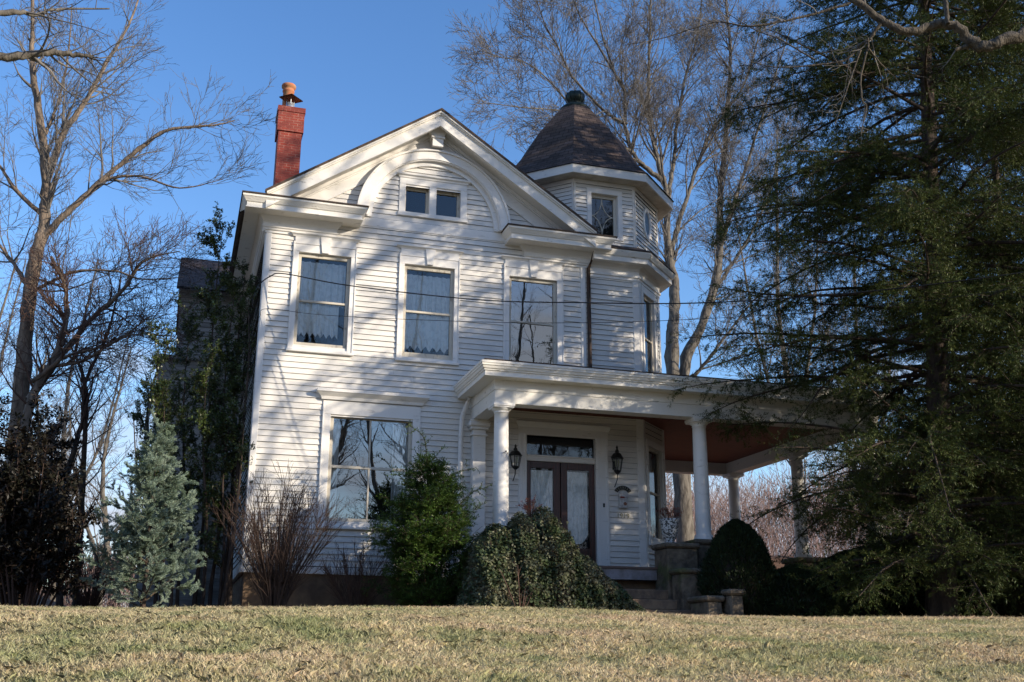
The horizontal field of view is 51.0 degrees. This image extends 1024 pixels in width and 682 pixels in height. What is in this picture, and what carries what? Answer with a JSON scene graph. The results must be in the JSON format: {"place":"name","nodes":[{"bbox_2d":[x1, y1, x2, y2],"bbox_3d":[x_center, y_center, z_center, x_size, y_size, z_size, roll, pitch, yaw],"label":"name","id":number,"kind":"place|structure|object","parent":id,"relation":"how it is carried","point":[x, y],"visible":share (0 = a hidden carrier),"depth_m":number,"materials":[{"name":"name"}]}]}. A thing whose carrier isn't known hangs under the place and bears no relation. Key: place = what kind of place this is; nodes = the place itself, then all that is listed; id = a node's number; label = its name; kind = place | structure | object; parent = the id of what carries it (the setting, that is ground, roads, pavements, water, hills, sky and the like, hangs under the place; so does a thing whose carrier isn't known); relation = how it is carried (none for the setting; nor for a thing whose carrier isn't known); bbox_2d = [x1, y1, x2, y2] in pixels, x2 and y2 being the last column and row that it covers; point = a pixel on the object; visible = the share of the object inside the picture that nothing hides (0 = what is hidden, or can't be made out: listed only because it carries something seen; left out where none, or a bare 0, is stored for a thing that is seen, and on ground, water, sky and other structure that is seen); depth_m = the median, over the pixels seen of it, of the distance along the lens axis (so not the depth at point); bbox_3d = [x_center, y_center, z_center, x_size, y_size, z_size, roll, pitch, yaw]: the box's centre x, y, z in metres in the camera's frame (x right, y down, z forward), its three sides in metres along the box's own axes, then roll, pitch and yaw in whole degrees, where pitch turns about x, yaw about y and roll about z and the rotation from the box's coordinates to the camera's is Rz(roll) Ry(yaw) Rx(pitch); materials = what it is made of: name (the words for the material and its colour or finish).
{"place":"outdoors","nodes":[
{"label":"outdoors","id":0,"kind":"place"},
{"bbox_2d":[0,555,1023,681],"bbox_3d":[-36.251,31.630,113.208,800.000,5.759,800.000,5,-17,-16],"label":"ground","id":1,"kind":"structure","parent":0,"point":[776,564],"depth_m":7.16,"materials":[{"name":"beige plant"}]},
{"bbox_2d":[0,154,21,297],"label":"bare tree","id":2,"kind":"object","parent":1,"relation":"on","point":[7,215],"visible":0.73,"depth_m":31.17,"materials":[{"name":"grey plant"}]},
{"bbox_2d":[0,384,62,525],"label":"laurel shrub","id":3,"kind":"object","parent":1,"relation":"on","point":[7,448],"visible":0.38,"depth_m":22.51,"materials":[{"name":"green plant"}]},
{"bbox_2d":[0,230,71,459],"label":"bare tree","id":4,"kind":"object","parent":1,"relation":"on","point":[5,299],"visible":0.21,"depth_m":42.75,"materials":[{"name":"brown plant"}]},
{"bbox_2d":[0,252,78,465],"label":"bare tree","id":5,"kind":"object","parent":1,"relation":"on","point":[18,288],"visible":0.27,"depth_m":54.07,"materials":[{"name":"brown plant"}]},
{"bbox_2d":[0,404,84,606],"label":"laurel shrub","id":6,"kind":"object","parent":1,"relation":"on","point":[68,444],"visible":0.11,"depth_m":23.90,"materials":[{"name":"green plant"}]},
{"bbox_2d":[0,432,101,606],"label":"laurel shrub","id":7,"kind":"object","parent":1,"relation":"on","point":[28,566],"visible":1,"depth_m":20.96,"materials":[{"name":"green plant"}]},
{"bbox_2d":[10,286,136,607],"bbox_3d":[-12.203,2.946,29.024,2.676,9.344,3.142,-11,-19,33],"label":"bare tree","id":8,"kind":"object","parent":1,"relation":"on","point":[83,456],"visible":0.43,"depth_m":29.33,"materials":[{"name":"brown plant"}]},
{"bbox_2d":[0,248,151,600],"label":"bare tree","id":9,"kind":"object","parent":1,"relation":"on","point":[64,429],"visible":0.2,"depth_m":47.47,"materials":[{"name":"brown plant"}]},
{"bbox_2d":[0,0,160,128],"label":"bare tree","id":10,"kind":"object","parent":1,"relation":"on","point":[33,55],"visible":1,"depth_m":11.33,"materials":[{"name":"grey plant"}]},
{"bbox_2d":[61,540,117,606],"bbox_3d":[-9.481,5.421,24.152,1.336,1.970,1.347,-10,-19,30],"label":"bare shrub","id":11,"kind":"object","parent":1,"relation":"on","point":[94,598],"visible":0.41,"depth_m":24.04,"materials":[{"name":"brown plant"}]},
{"bbox_2d":[32,240,151,606],"bbox_3d":[-11.683,2.191,29.189,3.422,10.902,2.724,-3,-17,12],"label":"bare tree","id":12,"kind":"object","parent":1,"relation":"on","point":[59,601],"visible":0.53,"depth_m":29.36,"materials":[{"name":"brown plant"}]},
{"bbox_2d":[40,340,156,606],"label":"bare tree","id":13,"kind":"object","parent":1,"relation":"on","point":[101,484],"visible":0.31,"depth_m":44.42,"materials":[{"name":"brown plant"}]},
{"bbox_2d":[80,562,133,607],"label":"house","id":14,"kind":"structure","parent":1,"relation":"on","point":[123,602],"depth_m":68.70,"materials":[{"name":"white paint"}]},
{"bbox_2d":[107,594,118,607],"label":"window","id":15,"kind":"structure","parent":14,"relation":"in","point":[112,594],"depth_m":68.68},
{"bbox_2d":[0,205,222,604],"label":"bare tree","id":16,"kind":"object","parent":1,"relation":"on","point":[60,352],"visible":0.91,"depth_m":26.80,"materials":[{"name":"beige plant"}]},
{"bbox_2d":[104,389,153,508],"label":"bare tree","id":17,"kind":"object","parent":1,"relation":"on","point":[133,426],"visible":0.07,"depth_m":50.59,"materials":[{"name":"brown plant"}]},
{"bbox_2d":[76,409,206,607],"bbox_3d":[-6.723,3.117,19.757,2.395,3.852,2.610,5,-17,-16],"label":"blue spruce","id":18,"kind":"object","parent":1,"relation":"on","point":[143,529],"visible":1,"depth_m":19.63,"materials":[{"name":"green plant"}]},
{"bbox_2d":[0,0,285,604],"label":"bare tree","id":19,"kind":"object","parent":1,"relation":"on","point":[48,165],"visible":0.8,"depth_m":28.81,"materials":[{"name":"beige plant"}]},
{"bbox_2d":[122,307,176,607],"bbox_3d":[-11.978,3.799,35.195,2.624,10.975,2.921,-10,-19,30],"label":"bare tree","id":20,"kind":"object","parent":1,"relation":"on","point":[136,575],"visible":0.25,"depth_m":35.63,"materials":[{"name":"brown plant"}]},
{"bbox_2d":[124,201,259,606],"bbox_3d":[-6.945,1.321,23.342,3.207,9.510,2.235,0,-16,-1],"label":"evergreen shrub","id":21,"kind":"object","parent":1,"relation":"on","point":[221,427],"visible":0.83,"depth_m":23.21,"materials":[{"name":"green plant"}]},
{"bbox_2d":[208,459,355,606],"bbox_3d":[-4.518,3.889,21.104,2.881,3.250,2.391,5,-17,-16],"label":"bare shrub","id":22,"kind":"object","parent":1,"relation":"on","point":[284,559],"visible":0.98,"depth_m":20.88,"materials":[{"name":"brown plant"}]},
{"bbox_2d":[316,540,394,606],"bbox_3d":[-3.104,4.862,21.858,1.802,1.814,1.232,5,-17,-16],"label":"bare shrub","id":23,"kind":"object","parent":1,"relation":"on","point":[347,579],"visible":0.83,"depth_m":21.69,"materials":[{"name":"brown plant"}]},
{"bbox_2d":[360,419,491,606],"bbox_3d":[-1.600,3.681,21.594,2.862,4.194,2.601,5,-17,-16],"label":"hemlock bush","id":24,"kind":"object","parent":1,"relation":"on","point":[444,532],"visible":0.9,"depth_m":21.18,"materials":[{"name":"green plant"}]},
{"bbox_2d":[36,442,979,607],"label":"woodland","id":25,"kind":"object","parent":1,"relation":"on","point":[773,549],"visible":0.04,"depth_m":83.97,"materials":[{"name":"brown plant"}]},
{"bbox_2d":[498,563,534,606],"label":"dry stalks","id":26,"kind":"object","parent":1,"relation":"on","point":[519,591],"visible":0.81,"depth_m":19.74,"materials":[{"name":"plant"}]},
{"bbox_2d":[135,82,900,607],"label":"wooden house","id":27,"kind":"structure","parent":1,"relation":"on","point":[575,204],"depth_m":24.69,"materials":[{"name":"paint"}]},
{"bbox_2d":[220,289,257,606],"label":"climbing shoots","id":28,"kind":"object","parent":27,"relation":"attached to","point":[226,599],"visible":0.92,"depth_m":22.54,"materials":[{"name":"green plant"}]},
{"bbox_2d":[286,231,360,355],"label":"window","id":29,"kind":"structure","parent":27,"relation":"in","point":[329,258],"depth_m":24.14,"materials":[{"name":"paint"}]},
{"bbox_2d":[315,387,429,530],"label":"window","id":30,"kind":"structure","parent":27,"relation":"in","point":[357,456],"depth_m":23.76,"materials":[{"name":"paint"}]},
{"bbox_2d":[395,244,463,365],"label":"window","id":31,"kind":"structure","parent":27,"relation":"in","point":[422,270],"depth_m":24.79,"materials":[{"name":"paint"}]},
{"bbox_2d":[397,171,470,222],"bbox_3d":[-1.877,-3.372,25.475,1.790,1.075,0.285,5,-17,-16],"label":"window","id":32,"kind":"structure","parent":27,"relation":"in","point":[432,202],"depth_m":25.49,"materials":[{"name":"paint"}]},
{"bbox_2d":[509,444,521,480],"bbox_3d":[0.064,2.714,24.077,0.360,0.814,0.277,-14,-22,41],"label":"wall lantern","id":33,"kind":"object","parent":27,"relation":"attached to","point":[514,453],"depth_m":24.02,"materials":[{"name":"black metal"}]},
{"bbox_2d":[501,255,566,364],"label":"window","id":34,"kind":"structure","parent":27,"relation":"in","point":[538,336],"depth_m":25.90,"materials":[{"name":"glass"}]},
{"bbox_2d":[516,420,610,565],"bbox_3d":[1.162,3.548,24.479,2.310,3.360,0.310,5,-17,-16],"label":"door","id":35,"kind":"structure","parent":27,"relation":"in","point":[560,472],"depth_m":24.60,"materials":[{"name":"paint"}]},
{"bbox_2d":[611,446,622,486],"bbox_3d":[2.415,2.877,24.785,0.361,0.948,0.277,-14,-22,41],"label":"wall lantern","id":36,"kind":"object","parent":27,"relation":"attached to","point":[616,456],"depth_m":24.76,"materials":[{"name":"black metal"}]},
{"bbox_2d":[614,486,630,492],"bbox_3d":[2.566,3.427,24.851,0.416,0.165,0.031,5,-17,-16],"label":"door sign","id":37,"kind":"object","parent":27,"relation":"attached to","point":[619,488],"visible":1,"depth_m":24.85,"materials":[{"name":"black metal"}]},
{"bbox_2d":[618,492,627,508],"bbox_3d":[2.560,3.668,24.724,0.220,0.360,0.120,5,-17,-16],"label":"mailbox","id":38,"kind":"object","parent":27,"relation":"attached to","point":[623,500],"visible":1,"depth_m":24.69,"materials":[{"name":"white metal"}]},
{"bbox_2d":[251,272,1023,307],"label":"service cable","id":39,"kind":"object","parent":27,"relation":"attached to","point":[640,303],"visible":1,"depth_m":20.69,"materials":[{"name":"black rubber"}]},
{"bbox_2d":[257,287,1023,322],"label":"service cable","id":40,"kind":"object","parent":27,"relation":"attached to","point":[647,321],"visible":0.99,"depth_m":20.51,"materials":[{"name":"black rubber"}]},
{"bbox_2d":[641,284,658,372],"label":"window","id":41,"kind":"structure","parent":27,"relation":"in","point":[649,365],"depth_m":26.99,"materials":[{"name":"glass"}]},
{"bbox_2d":[646,439,666,545],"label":"window","id":42,"kind":"structure","parent":27,"relation":"in","point":[653,466],"depth_m":26.01,"materials":[{"name":"paint"}]},
{"bbox_2d":[451,506,644,611],"bbox_3d":[0.830,4.418,21.117,4.099,2.402,2.141,5,-17,-16],"label":"ivy mound","id":43,"kind":"object","parent":1,"relation":"on","point":[558,569],"visible":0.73,"depth_m":20.32,"materials":[{"name":"green plant"}]},
{"bbox_2d":[515,494,546,515],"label":"red sprigs","id":44,"kind":"object","parent":43,"relation":"on","point":[526,508],"visible":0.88,"depth_m":21.68,"materials":[{"name":"red plant"}]},
{"bbox_2d":[442,0,800,542],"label":"bare tree","id":45,"kind":"object","parent":1,"relation":"on","point":[682,498],"visible":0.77,"depth_m":43.26,"materials":[{"name":"brown plant"}]},
{"bbox_2d":[625,589,690,614],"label":"stone steps","id":46,"kind":"structure","parent":1,"relation":"on","point":[650,600],"depth_m":21.55,"materials":[{"name":"grey stone"}]},
{"bbox_2d":[666,473,672,495],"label":"bare tree","id":47,"kind":"object","parent":1,"relation":"on","point":[669,484],"visible":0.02,"depth_m":57.88,"materials":[{"name":"grey plant"}]},
{"bbox_2d":[651,542,699,599],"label":"stone pier","id":48,"kind":"structure","parent":1,"relation":"on","point":[671,555],"depth_m":22.28,"materials":[{"name":"grey stone"}]},
{"bbox_2d":[659,518,678,542],"bbox_3d":[3.330,4.019,22.679,0.430,0.515,0.426,5,-17,-16],"label":"flower urn","id":49,"kind":"object","parent":48,"relation":"on","point":[669,528],"visible":0.81,"depth_m":22.55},
{"bbox_2d":[656,503,684,518],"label":"red sprigs","id":50,"kind":"object","parent":49,"relation":"in","point":[668,513],"visible":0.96,"depth_m":22.77,"materials":[{"name":"plant"}]},
{"bbox_2d":[669,568,706,609],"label":"stone pier","id":51,"kind":"structure","parent":1,"relation":"on","point":[684,585],"depth_m":21.54,"materials":[{"name":"grey stone"}]},
{"bbox_2d":[680,539,710,566],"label":"stone pier","id":52,"kind":"structure","parent":1,"relation":"on","point":[704,546],"depth_m":22.71,"materials":[{"name":"grey stone"}]},
{"bbox_2d":[687,595,724,615],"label":"stone pier","id":53,"kind":"structure","parent":1,"relation":"on","point":[707,604],"depth_m":20.68,"materials":[{"name":"grey stone"}]},
{"bbox_2d":[716,589,745,615],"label":"stone pier","id":54,"kind":"structure","parent":1,"relation":"on","point":[733,602],"depth_m":20.59,"materials":[{"name":"grey stone"}]},
{"bbox_2d":[695,518,783,615],"bbox_3d":[4.528,4.629,21.543,1.805,2.133,1.805,5,-17,-16],"label":"rounded evergreen","id":55,"kind":"object","parent":1,"relation":"on","point":[738,555],"visible":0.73,"depth_m":21.07,"materials":[{"name":"green plant"}]},
{"bbox_2d":[665,0,823,535],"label":"bare tree","id":56,"kind":"object","parent":1,"relation":"on","point":[716,272],"visible":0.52,"depth_m":45.30,"materials":[{"name":"brown plant"}]},
{"bbox_2d":[690,86,865,511],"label":"bare tree","id":57,"kind":"object","parent":1,"relation":"on","point":[782,347],"visible":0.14,"depth_m":47.78,"materials":[{"name":"brown plant"}]},
{"bbox_2d":[758,564,855,616],"bbox_3d":[5.699,5.044,21.351,2.270,1.258,2.223,5,-17,-16],"label":"dark evergreen","id":58,"kind":"object","parent":1,"relation":"on","point":[789,592],"visible":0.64,"depth_m":20.64,"materials":[{"name":"green plant"}]},
{"bbox_2d":[624,0,1023,147],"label":"bare tree","id":59,"kind":"object","parent":1,"relation":"on","point":[974,43],"visible":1,"depth_m":13.94,"materials":[{"name":"grey plant"}]},
{"bbox_2d":[664,0,1023,616],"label":"hemlock tree","id":60,"kind":"object","parent":1,"relation":"on","point":[940,444],"visible":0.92,"depth_m":21.77,"materials":[{"name":"green plant"}]},
{"bbox_2d":[785,226,914,492],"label":"bare tree","id":61,"kind":"object","parent":1,"relation":"on","point":[853,281],"visible":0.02,"depth_m":52.39,"materials":[{"name":"grey plant"}]},
{"bbox_2d":[817,549,909,616],"bbox_3d":[6.941,5.058,21.984,2.306,1.606,2.220,5,-17,-16],"label":"dark evergreen","id":62,"kind":"object","parent":1,"relation":"on","point":[895,608],"visible":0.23,"depth_m":21.24,"materials":[{"name":"green plant"}]},
{"bbox_2d":[805,314,951,558],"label":"bare tree","id":63,"kind":"object","parent":1,"relation":"on","point":[858,437],"visible":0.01,"depth_m":41.36,"materials":[{"name":"grey plant"}]},
{"bbox_2d":[826,0,1023,557],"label":"hemlock tree","id":64,"kind":"object","parent":1,"relation":"on","point":[993,174],"visible":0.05,"depth_m":28.54,"materials":[{"name":"green plant"}]},
{"bbox_2d":[898,549,1003,616],"bbox_3d":[8.893,5.159,22.493,2.506,1.706,2.414,5,-17,-16],"label":"dark evergreen","id":65,"kind":"object","parent":1,"relation":"on","point":[917,611],"visible":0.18,"depth_m":21.77,"materials":[{"name":"green plant"}]},
{"bbox_2d":[975,536,1023,617],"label":"dark evergreen","id":66,"kind":"object","parent":1,"relation":"on","point":[1019,607],"visible":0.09,"depth_m":22.17,"materials":[{"name":"green plant"}]},
{"bbox_2d":[0,0,1023,598],"label":"sky","id":67,"kind":"structure","parent":0,"point":[361,71],"materials":[{"name":"blue"}]}
]}

